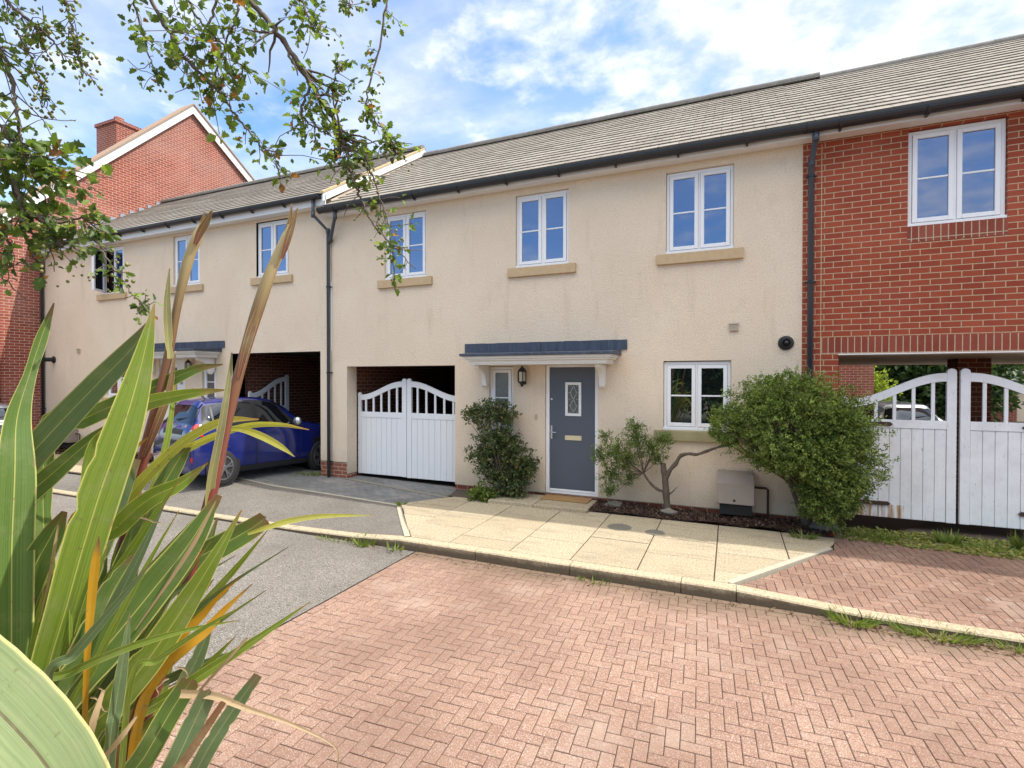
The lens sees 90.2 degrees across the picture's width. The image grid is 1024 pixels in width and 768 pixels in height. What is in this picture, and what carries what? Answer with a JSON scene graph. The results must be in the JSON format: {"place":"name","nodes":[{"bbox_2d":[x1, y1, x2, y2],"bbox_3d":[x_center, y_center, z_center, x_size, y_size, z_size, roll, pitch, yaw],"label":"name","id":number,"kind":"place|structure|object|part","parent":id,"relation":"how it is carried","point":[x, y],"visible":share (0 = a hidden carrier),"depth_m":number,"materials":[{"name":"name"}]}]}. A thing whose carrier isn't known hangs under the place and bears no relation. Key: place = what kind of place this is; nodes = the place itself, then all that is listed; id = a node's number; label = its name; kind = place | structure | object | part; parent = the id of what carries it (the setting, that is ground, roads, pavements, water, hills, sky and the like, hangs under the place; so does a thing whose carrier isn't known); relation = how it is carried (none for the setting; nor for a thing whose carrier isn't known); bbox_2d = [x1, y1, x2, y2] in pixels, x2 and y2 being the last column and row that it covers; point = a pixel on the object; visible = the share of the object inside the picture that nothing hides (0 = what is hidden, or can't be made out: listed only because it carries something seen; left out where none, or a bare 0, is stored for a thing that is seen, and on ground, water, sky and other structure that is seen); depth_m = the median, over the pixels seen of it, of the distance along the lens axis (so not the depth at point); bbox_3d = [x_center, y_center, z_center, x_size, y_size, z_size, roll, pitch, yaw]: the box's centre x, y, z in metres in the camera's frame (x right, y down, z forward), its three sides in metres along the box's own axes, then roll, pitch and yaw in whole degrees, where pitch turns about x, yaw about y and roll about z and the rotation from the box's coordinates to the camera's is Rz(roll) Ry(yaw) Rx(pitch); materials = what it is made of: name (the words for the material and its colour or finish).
{"place":"outdoors","nodes":[
{"label":"outdoors","id":0,"kind":"place"},
{"bbox_2d":[53,473,80,490],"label":"driveway","id":1,"kind":"structure","parent":0,"point":[68,482],"depth_m":10.35,"materials":[{"name":"concrete"}]},
{"bbox_2d":[0,403,33,434],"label":"parked car","id":2,"kind":"object","parent":1,"relation":"on","point":[3,408],"visible":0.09,"depth_m":12.77,"materials":[{"name":"grey paint"}]},
{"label":"tailgate window","id":3,"kind":"part","parent":2,"relation":"part of","materials":[{"name":"grey glass"}]},
{"bbox_2d":[55,454,149,472],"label":"path","id":4,"kind":"structure","parent":0,"point":[77,467],"depth_m":11.79,"materials":[{"name":"beige concrete"}]},
{"bbox_2d":[51,494,413,685],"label":"road","id":5,"kind":"structure","parent":0,"point":[301,570],"depth_m":5.81,"materials":[{"name":"grey asphalt"}]},
{"bbox_2d":[315,535,359,544],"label":"grass tuft","id":6,"kind":"object","parent":5,"relation":"on","point":[320,538],"visible":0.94,"depth_m":6.93,"materials":[{"name":"green plant"}]},
{"bbox_2d":[350,531,380,546],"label":"grass tuft","id":7,"kind":"object","parent":5,"relation":"on","point":[363,544],"visible":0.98,"depth_m":6.71,"materials":[{"name":"green plant"}]},
{"bbox_2d":[386,539,404,550],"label":"grass tuft","id":8,"kind":"object","parent":5,"relation":"on","point":[395,548],"visible":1,"depth_m":6.53,"materials":[{"name":"green plant"}]},
{"bbox_2d":[72,475,403,535],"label":"driveway","id":9,"kind":"structure","parent":0,"point":[249,499],"depth_m":8.53,"materials":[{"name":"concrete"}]},
{"bbox_2d":[153,388,320,487],"bbox_3d":[-5.575,1.027,11.023,1.953,1.887,3.243,0,0,34],"label":"parked car","id":10,"kind":"object","parent":9,"relation":"on","point":[245,452],"visible":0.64,"depth_m":10.15,"materials":[{"name":"blue paint"}]},
{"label":"tailgate window","id":11,"kind":"part","parent":10,"relation":"part of","materials":[{"name":"blue glass"}]},
{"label":"quarter window","id":12,"kind":"part","parent":10,"relation":"part of","materials":[{"name":"grey glass"}]},
{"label":"rear window","id":13,"kind":"part","parent":10,"relation":"part of","materials":[{"name":"black glass"}]},
{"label":"front window","id":14,"kind":"part","parent":10,"relation":"part of","materials":[{"name":"black glass"}]},
{"bbox_2d":[237,477,287,487],"bbox_3d":[-5.831,1.962,10.429,3.482,0.206,0.050,0,1,25],"label":"driveway line","id":15,"kind":"object","parent":9,"relation":"on","point":[262,483],"visible":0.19,"depth_m":9.96,"materials":[{"name":"paint"}]},
{"bbox_2d":[288,487,397,505],"bbox_3d":[-3.074,2.051,9.119,2.623,0.153,0.050,0,1,26],"label":"driveway line","id":16,"kind":"object","parent":9,"relation":"on","point":[343,496],"visible":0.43,"depth_m":9.06,"materials":[{"name":"concrete"}]},
{"bbox_2d":[397,505,409,536],"bbox_3d":[-1.627,2.072,7.596,0.075,0.164,1.872,0,1,-16],"label":"kerb edging","id":17,"kind":"object","parent":9,"relation":"on","point":[403,522],"visible":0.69,"depth_m":7.49,"materials":[{"name":"concrete"}]},
{"bbox_2d":[237,465,455,503],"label":"driveway setts","id":18,"kind":"structure","parent":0,"point":[285,475],"depth_m":10.01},
{"bbox_2d":[293,470,321,475],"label":"grass tuft","id":19,"kind":"object","parent":18,"relation":"on","point":[316,473],"visible":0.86,"depth_m":10.93,"materials":[{"name":"green plant"}]},
{"bbox_2d":[345,478,447,497],"bbox_3d":[-2.279,1.998,9.834,2.716,0.076,0.090,0,1,33],"label":"driveway channel","id":20,"kind":"object","parent":18,"relation":"on","point":[399,488],"visible":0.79,"depth_m":9.75,"materials":[{"name":"metal"}]},
{"bbox_2d":[291,462,455,496],"bbox_3d":[-2.949,1.925,13.319,6.500,0.153,7.880,0,1,23],"label":"driveway bed","id":21,"kind":"object","parent":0,"point":[434,482],"visible":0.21,"depth_m":10.72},
{"bbox_2d":[27,145,425,476],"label":"terraced house","id":22,"kind":"structure","parent":21,"relation":"on","point":[94,322],"depth_m":12.54,"materials":[{"name":"paint"}]},
{"bbox_2d":[43,356,55,362],"bbox_3d":[-13.374,-0.706,14.730,0.210,0.210,0.246,0,1,23],"label":"boiler flue","id":23,"kind":"object","parent":22,"relation":"attached to","point":[49,359],"visible":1,"depth_m":14.73,"materials":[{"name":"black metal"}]},
{"bbox_2d":[59,429,79,447],"bbox_3d":[-12.503,1.554,14.378,0.851,0.768,0.253,0,1,23],"label":"meter box","id":24,"kind":"object","parent":22,"relation":"attached to","point":[71,439],"visible":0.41,"depth_m":14.29,"materials":[{"name":"plastic"}]},
{"bbox_2d":[92,246,126,300],"bbox_3d":[-10.815,-2.999,13.693,1.371,1.461,0.609,0,1,23],"label":"window","id":25,"kind":"structure","parent":22,"relation":"in","point":[100,284],"depth_m":13.73,"materials":[{"name":"white plastic"}]},
{"bbox_2d":[101,372,125,400],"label":"window","id":26,"kind":"structure","parent":22,"relation":"in","point":[113,391],"depth_m":13.80,"materials":[{"name":"white plastic"}]},
{"bbox_2d":[164,360,183,419],"bbox_3d":[-8.507,0.542,12.877,0.830,2.300,0.048,0,1,23],"label":"door","id":27,"kind":"structure","parent":22,"relation":"in","point":[179,364],"depth_m":12.79,"materials":[{"name":"white plastic"}]},
{"bbox_2d":[170,235,203,293],"bbox_3d":[-8.001,-2.960,12.568,1.250,1.410,0.160,0,1,23],"label":"window","id":28,"kind":"structure","parent":22,"relation":"in","point":[181,243],"depth_m":12.57,"materials":[{"name":"white plastic"}]},
{"bbox_2d":[185,359,191,368],"bbox_3d":[-7.846,-0.443,12.400,0.146,0.310,0.182,0,1,23],"label":"wall lantern","id":29,"kind":"object","parent":22,"relation":"attached to","point":[188,363],"depth_m":12.34,"materials":[{"name":"black metal"}]},
{"bbox_2d":[204,358,215,397],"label":"window","id":30,"kind":"structure","parent":22,"relation":"in","point":[208,378],"depth_m":12.33,"materials":[{"name":"white plastic"}]},
{"bbox_2d":[248,375,288,410],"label":"gate","id":31,"kind":"structure","parent":22,"relation":"attached to","point":[280,380],"depth_m":13.11,"materials":[{"name":"white paint"}]},
{"bbox_2d":[250,219,292,285],"bbox_3d":[-5.356,-2.946,11.434,1.245,1.410,0.160,0,1,23],"label":"window","id":32,"kind":"structure","parent":22,"relation":"in","point":[269,233],"depth_m":11.50,"materials":[{"name":"white plastic"}]},
{"bbox_2d":[448,489,499,497],"bbox_3d":[-0.692,1.982,9.120,0.960,0.001,0.620,0,1,23],"label":"soil bed","id":33,"kind":"object","parent":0,"point":[459,493],"visible":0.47,"depth_m":9.23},
{"bbox_2d":[460,397,541,498],"bbox_3d":[-0.231,1.152,8.858,1.468,1.861,0.740,0,1,23],"label":"dark shrub","id":34,"kind":"object","parent":33,"relation":"on","point":[506,466],"visible":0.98,"depth_m":8.77,"materials":[{"name":"green plant"}]},
{"bbox_2d":[0,0,1023,318],"label":"sky","id":35,"kind":"structure","parent":0,"point":[461,72],"materials":[{"name":"blue"}]},
{"bbox_2d":[68,472,957,686],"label":"ground","id":36,"kind":"structure","parent":0,"point":[887,523],"depth_m":8.38,"materials":[{"name":"soil"}]},
{"bbox_2d":[53,489,1023,647],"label":"kerb","id":37,"kind":"structure","parent":0,"point":[700,587],"depth_m":5.42,"materials":[{"name":"concrete"}]},
{"bbox_2d":[152,552,1023,767],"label":"block paving","id":38,"kind":"structure","parent":0,"point":[372,635],"depth_m":3.67,"materials":[{"name":"red brick"}]},
{"bbox_2d":[0,204,372,767],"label":"flax plant","id":39,"kind":"object","parent":38,"relation":"on","point":[92,651],"visible":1,"depth_m":1.33,"materials":[{"name":"green plant"}]},
{"bbox_2d":[0,0,420,324],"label":"hawthorn tree","id":40,"kind":"object","parent":38,"relation":"on","point":[16,155],"visible":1,"depth_m":1.63,"materials":[{"name":"green plant"}]},
{"bbox_2d":[578,574,611,584],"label":"grass tuft","id":41,"kind":"object","parent":38,"relation":"on","point":[579,577],"visible":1,"depth_m":5.55,"materials":[{"name":"green plant"}]},
{"bbox_2d":[354,545,1018,656],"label":"dry litter","id":42,"kind":"object","parent":38,"relation":"on","point":[691,599],"visible":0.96,"depth_m":5.00,"materials":[{"name":"brown plant"}]},
{"bbox_2d":[820,603,886,628],"bbox_3d":[3.079,2.091,4.603,0.452,0.135,0.463,0,1,-22],"label":"grass tuft","id":43,"kind":"object","parent":38,"relation":"on","point":[861,623],"visible":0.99,"depth_m":4.57,"materials":[{"name":"green plant"}]},
{"bbox_2d":[834,618,1023,655],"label":"dry litter","id":44,"kind":"object","parent":38,"relation":"on","point":[1022,654],"visible":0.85,"depth_m":4.23,"materials":[{"name":"brown plant"}]},
{"bbox_2d":[885,617,991,644],"bbox_3d":[3.618,2.102,4.350,0.767,0.119,0.385,0,1,23],"label":"grass tuft","id":45,"kind":"object","parent":38,"relation":"on","point":[969,639],"visible":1,"depth_m":4.32,"materials":[{"name":"green plant"}]},
{"bbox_2d":[985,635,1023,652],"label":"grass tuft","id":46,"kind":"object","parent":38,"relation":"on","point":[1018,649],"visible":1,"depth_m":4.17,"materials":[{"name":"green plant"}]},
{"bbox_2d":[401,497,837,583],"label":"pavement","id":47,"kind":"structure","parent":0,"point":[682,549],"depth_m":6.63,"materials":[{"name":"beige concrete"}]},
{"bbox_2d":[464,478,499,502],"bbox_3d":[-0.499,1.862,8.745,0.586,0.468,0.545,0,1,-15],"label":"garden weed","id":48,"kind":"object","parent":47,"relation":"on","point":[481,493],"visible":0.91,"depth_m":8.65,"materials":[{"name":"green plant"}]},
{"bbox_2d":[488,494,596,513],"bbox_3d":[0.509,1.972,8.507,1.686,0.078,0.696,0,1,23],"label":"doorstep","id":49,"kind":"object","parent":47,"relation":"on","point":[533,501],"visible":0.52,"depth_m":8.29,"materials":[{"name":"beige concrete"}]},
{"bbox_2d":[540,494,591,503],"bbox_3d":[0.910,1.922,8.552,0.810,0.022,0.320,0,1,23],"label":"doormat","id":50,"kind":"object","parent":49,"relation":"on","point":[567,498],"visible":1,"depth_m":8.52,"materials":[{"name":"brown fabric"}]},
{"bbox_2d":[607,523,631,530],"bbox_3d":[1.504,1.999,7.134,0.340,0.011,0.340,0,1,23],"label":"drain cover","id":51,"kind":"object","parent":47,"relation":"on","point":[620,527],"visible":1,"depth_m":7.10,"materials":[{"name":"metal"}]},
{"bbox_2d":[645,529,664,535],"bbox_3d":[1.930,2.002,6.886,0.260,0.011,0.260,0,1,23],"label":"drain cover","id":52,"kind":"object","parent":47,"relation":"on","point":[655,532],"visible":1,"depth_m":6.87,"materials":[{"name":"metal"}]},
{"bbox_2d":[727,547,832,591],"bbox_3d":[3.060,2.071,5.744,2.008,0.103,0.075,0,1,-32],"label":"kerb edging","id":53,"kind":"object","parent":47,"relation":"on","point":[761,573],"visible":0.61,"depth_m":5.62,"materials":[{"name":"concrete"}]},
{"bbox_2d":[789,527,820,539],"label":"grass tuft","id":54,"kind":"object","parent":47,"relation":"on","point":[810,537],"visible":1,"depth_m":6.67,"materials":[{"name":"green plant"}]},
{"bbox_2d":[589,499,831,536],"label":"bark mulch","id":55,"kind":"object","parent":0,"point":[746,521],"visible":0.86,"depth_m":7.50,"materials":[{"name":"brown wood"}]},
{"bbox_2d":[604,500,622,506],"bbox_3d":[1.631,1.946,8.215,0.313,0.136,0.191,0,1,3],"label":"rock","id":56,"kind":"object","parent":55,"relation":"on","point":[614,503],"visible":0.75,"depth_m":8.16,"materials":[{"name":"grey stone"}]},
{"bbox_2d":[659,508,677,514],"bbox_3d":[2.375,1.945,7.740,0.268,0.124,0.172,0,1,23],"label":"rock","id":57,"kind":"object","parent":55,"relation":"on","point":[667,511],"visible":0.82,"depth_m":7.69,"materials":[{"name":"grey stone"}]},
{"bbox_2d":[590,416,751,508],"bbox_3d":[2.346,1.228,7.726,2.380,1.463,0.768,0,1,23],"label":"leaning shrub","id":58,"kind":"object","parent":55,"relation":"on","point":[616,449],"visible":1,"depth_m":7.89,"materials":[{"name":"green plant"}]},
{"bbox_2d":[699,365,899,535],"bbox_3d":[3.778,0.905,6.896,2.356,2.341,1.465,0,1,23],"label":"round bush","id":59,"kind":"object","parent":55,"relation":"on","point":[811,460],"visible":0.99,"depth_m":6.57,"materials":[{"name":"green plant"}]},
{"bbox_2d":[807,521,838,532],"bbox_3d":[4.245,1.959,6.994,0.408,0.172,0.306,0,1,23],"label":"rock","id":60,"kind":"object","parent":55,"relation":"on","point":[814,525],"visible":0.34,"depth_m":6.90,"materials":[{"name":"grey stone"}]},
{"bbox_2d":[742,533,1023,633],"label":"forecourt","id":61,"kind":"structure","parent":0,"point":[976,590],"depth_m":5.25,"materials":[{"name":"red brick"}]},
{"bbox_2d":[850,526,902,540],"bbox_3d":[4.756,1.954,6.646,0.626,0.136,0.425,0,1,23],"label":"grass tuft","id":62,"kind":"object","parent":61,"relation":"on","point":[866,533],"visible":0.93,"depth_m":6.65,"materials":[{"name":"green plant"}]},
{"bbox_2d":[836,526,1023,559],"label":"grass","id":63,"kind":"structure","parent":61,"relation":"on","point":[1019,554],"depth_m":6.42,"materials":[{"name":"green plant"}]},
{"bbox_2d":[968,540,1019,553],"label":"grass tuft","id":64,"kind":"object","parent":61,"relation":"on","point":[994,546],"visible":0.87,"depth_m":6.22,"materials":[{"name":"green plant"}]},
{"bbox_2d":[891,513,1023,549],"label":"forecourt bed","id":65,"kind":"object","parent":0,"point":[990,532],"visible":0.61,"depth_m":7.03,"materials":[{"name":"soil"}]},
{"bbox_2d":[783,33,1023,536],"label":"brick house","id":66,"kind":"structure","parent":65,"relation":"on","point":[913,217],"depth_m":6.89,"materials":[{"name":"brick"}]},
{"bbox_2d":[842,368,956,523],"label":"gate","id":67,"kind":"structure","parent":66,"relation":"attached to","point":[921,485],"depth_m":7.01,"materials":[{"name":"paint"}]},
{"bbox_2d":[908,118,1006,226],"bbox_3d":[5.803,-2.739,6.686,1.039,1.277,0.095,0,1,23],"label":"window","id":68,"kind":"structure","parent":66,"relation":"in","point":[956,173],"depth_m":6.66,"materials":[{"name":"white plastic"}]},
{"bbox_2d":[958,368,1023,528],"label":"gate","id":69,"kind":"structure","parent":66,"relation":"attached to","point":[991,477],"depth_m":6.71,"materials":[{"name":"paint"}]},
{"bbox_2d":[933,528,966,544],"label":"grass tuft","id":70,"kind":"object","parent":65,"relation":"on","point":[956,539],"visible":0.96,"depth_m":6.47,"materials":[{"name":"green plant"}]},
{"bbox_2d":[1007,528,1023,549],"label":"grass tuft","id":71,"kind":"object","parent":65,"relation":"on","point":[1014,542],"visible":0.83,"depth_m":6.24,"materials":[{"name":"green plant"}]},
{"bbox_2d":[943,417,1023,422],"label":"yard","id":72,"kind":"structure","parent":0,"point":[1008,422],"depth_m":24.35,"materials":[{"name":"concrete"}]},
{"bbox_2d":[316,72,819,530],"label":"terraced house","id":73,"kind":"structure","parent":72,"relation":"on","point":[605,274],"depth_m":8.66,"materials":[{"name":"paint"}]},
{"bbox_2d":[358,378,406,476],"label":"gate","id":74,"kind":"structure","parent":73,"relation":"attached to","point":[382,442],"depth_m":10.68,"materials":[{"name":"white paint"}]},
{"bbox_2d":[377,211,432,288],"bbox_3d":[-2.091,-2.628,10.037,1.260,1.440,0.160,0,1,23],"label":"window","id":75,"kind":"structure","parent":73,"relation":"in","point":[411,276],"depth_m":10.02,"materials":[{"name":"white plastic"}]},
{"bbox_2d":[407,378,454,481],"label":"gate","id":76,"kind":"structure","parent":73,"relation":"attached to","point":[430,446],"depth_m":10.23,"materials":[{"name":"white paint"}]},
{"bbox_2d":[490,367,512,429],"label":"window","id":77,"kind":"structure","parent":73,"relation":"in","point":[501,379],"depth_m":9.29,"materials":[{"name":"white plastic"}]},
{"bbox_2d":[518,366,526,386],"bbox_3d":[0.175,-0.133,8.952,0.158,0.365,0.209,0,1,0],"label":"wall lantern","id":78,"kind":"object","parent":73,"relation":"attached to","point":[522,371],"depth_m":8.88,"materials":[{"name":"black metal"}]},
{"bbox_2d":[507,190,575,277],"bbox_3d":[0.524,-2.615,8.916,1.254,1.440,0.160,0,1,23],"label":"window","id":79,"kind":"structure","parent":73,"relation":"in","point":[542,219],"depth_m":8.91,"materials":[{"name":"white plastic"}]},
{"bbox_2d":[550,367,594,493],"bbox_3d":[1.028,0.788,8.758,0.803,2.150,0.116,0,1,23],"label":"door","id":80,"kind":"structure","parent":73,"relation":"in","point":[572,389],"depth_m":8.77,"materials":[{"name":"grey paint"}]},
{"bbox_2d":[654,361,740,443],"bbox_3d":[2.870,0.272,7.940,1.260,1.240,0.160,0,1,23],"label":"window","id":81,"kind":"structure","parent":73,"relation":"in","point":[690,388],"depth_m":7.96,"materials":[{"name":"white plastic"}]},
{"bbox_2d":[657,165,743,265],"bbox_3d":[2.898,-2.602,7.898,1.257,1.440,0.160,0,1,23],"label":"window","id":82,"kind":"structure","parent":73,"relation":"in","point":[700,203],"depth_m":7.89,"materials":[{"name":"white plastic"}]},
{"bbox_2d":[729,323,738,330],"bbox_3d":[3.339,-0.858,7.675,0.150,0.117,0.044,0,1,23],"label":"wall vent","id":83,"kind":"object","parent":73,"relation":"attached to","point":[733,326],"depth_m":7.66,"materials":[{"name":"beige plastic"}]},
{"bbox_2d":[717,469,768,518],"bbox_3d":[3.420,1.663,7.551,0.701,0.718,0.253,0,1,23],"label":"meter box","id":84,"kind":"object","parent":73,"relation":"attached to","point":[735,492],"visible":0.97,"depth_m":7.51,"materials":[{"name":"plastic"}]},
{"bbox_2d":[778,336,793,349],"bbox_3d":[3.964,-0.596,7.372,0.210,0.210,0.106,0,1,23],"label":"boiler flue","id":85,"kind":"object","parent":73,"relation":"attached to","point":[785,342],"visible":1,"depth_m":7.39,"materials":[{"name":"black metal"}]},
{"bbox_2d":[839,365,873,397],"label":"brick outbuilding","id":86,"kind":"structure","parent":72,"relation":"on","point":[852,375],"depth_m":16.35,"materials":[{"name":"brick"}]},
{"bbox_2d":[874,365,902,400],"bbox_3d":[13.927,0.645,19.917,2.116,2.894,1.774,0,1,23],"label":"golden shrub","id":87,"kind":"object","parent":72,"relation":"on","point":[877,380],"visible":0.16,"depth_m":19.53,"materials":[{"name":"green plant"}]},
{"bbox_2d":[854,399,944,420],"bbox_3d":[10.268,1.131,14.431,1.993,1.670,3.685,0,1,9],"label":"parked car","id":88,"kind":"object","parent":72,"relation":"on","point":[903,410],"visible":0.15,"depth_m":12.90,"materials":[{"name":"silver metal"}]},
{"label":"rear window","id":89,"kind":"part","parent":88,"relation":"part of","materials":[{"name":"black glass"}]},
{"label":"tailgate window","id":90,"kind":"part","parent":88,"relation":"part of","materials":[{"name":"grey glass"}]},
{"bbox_2d":[874,364,1023,421],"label":"yard tree","id":91,"kind":"object","parent":72,"relation":"on","point":[900,374],"visible":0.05,"depth_m":23.09,"materials":[{"name":"green plant"}]},
{"bbox_2d":[935,368,1023,421],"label":"brick house","id":92,"kind":"structure","parent":72,"relation":"on","point":[1016,415],"depth_m":24.91,"materials":[{"name":"ceramic"}]},
{"label":"path bed","id":93,"kind":"structure","parent":0,"visible":0},
{"bbox_2d":[55,448,153,462],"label":"bark mulch","id":94,"kind":"object","parent":93,"relation":"on","point":[62,450],"visible":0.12,"depth_m":13.77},
{"bbox_2d":[0,103,254,427],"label":"gabled house","id":95,"kind":"structure","parent":93,"relation":"on","point":[173,154],"depth_m":17.34,"materials":[{"name":"brick"}]}
]}

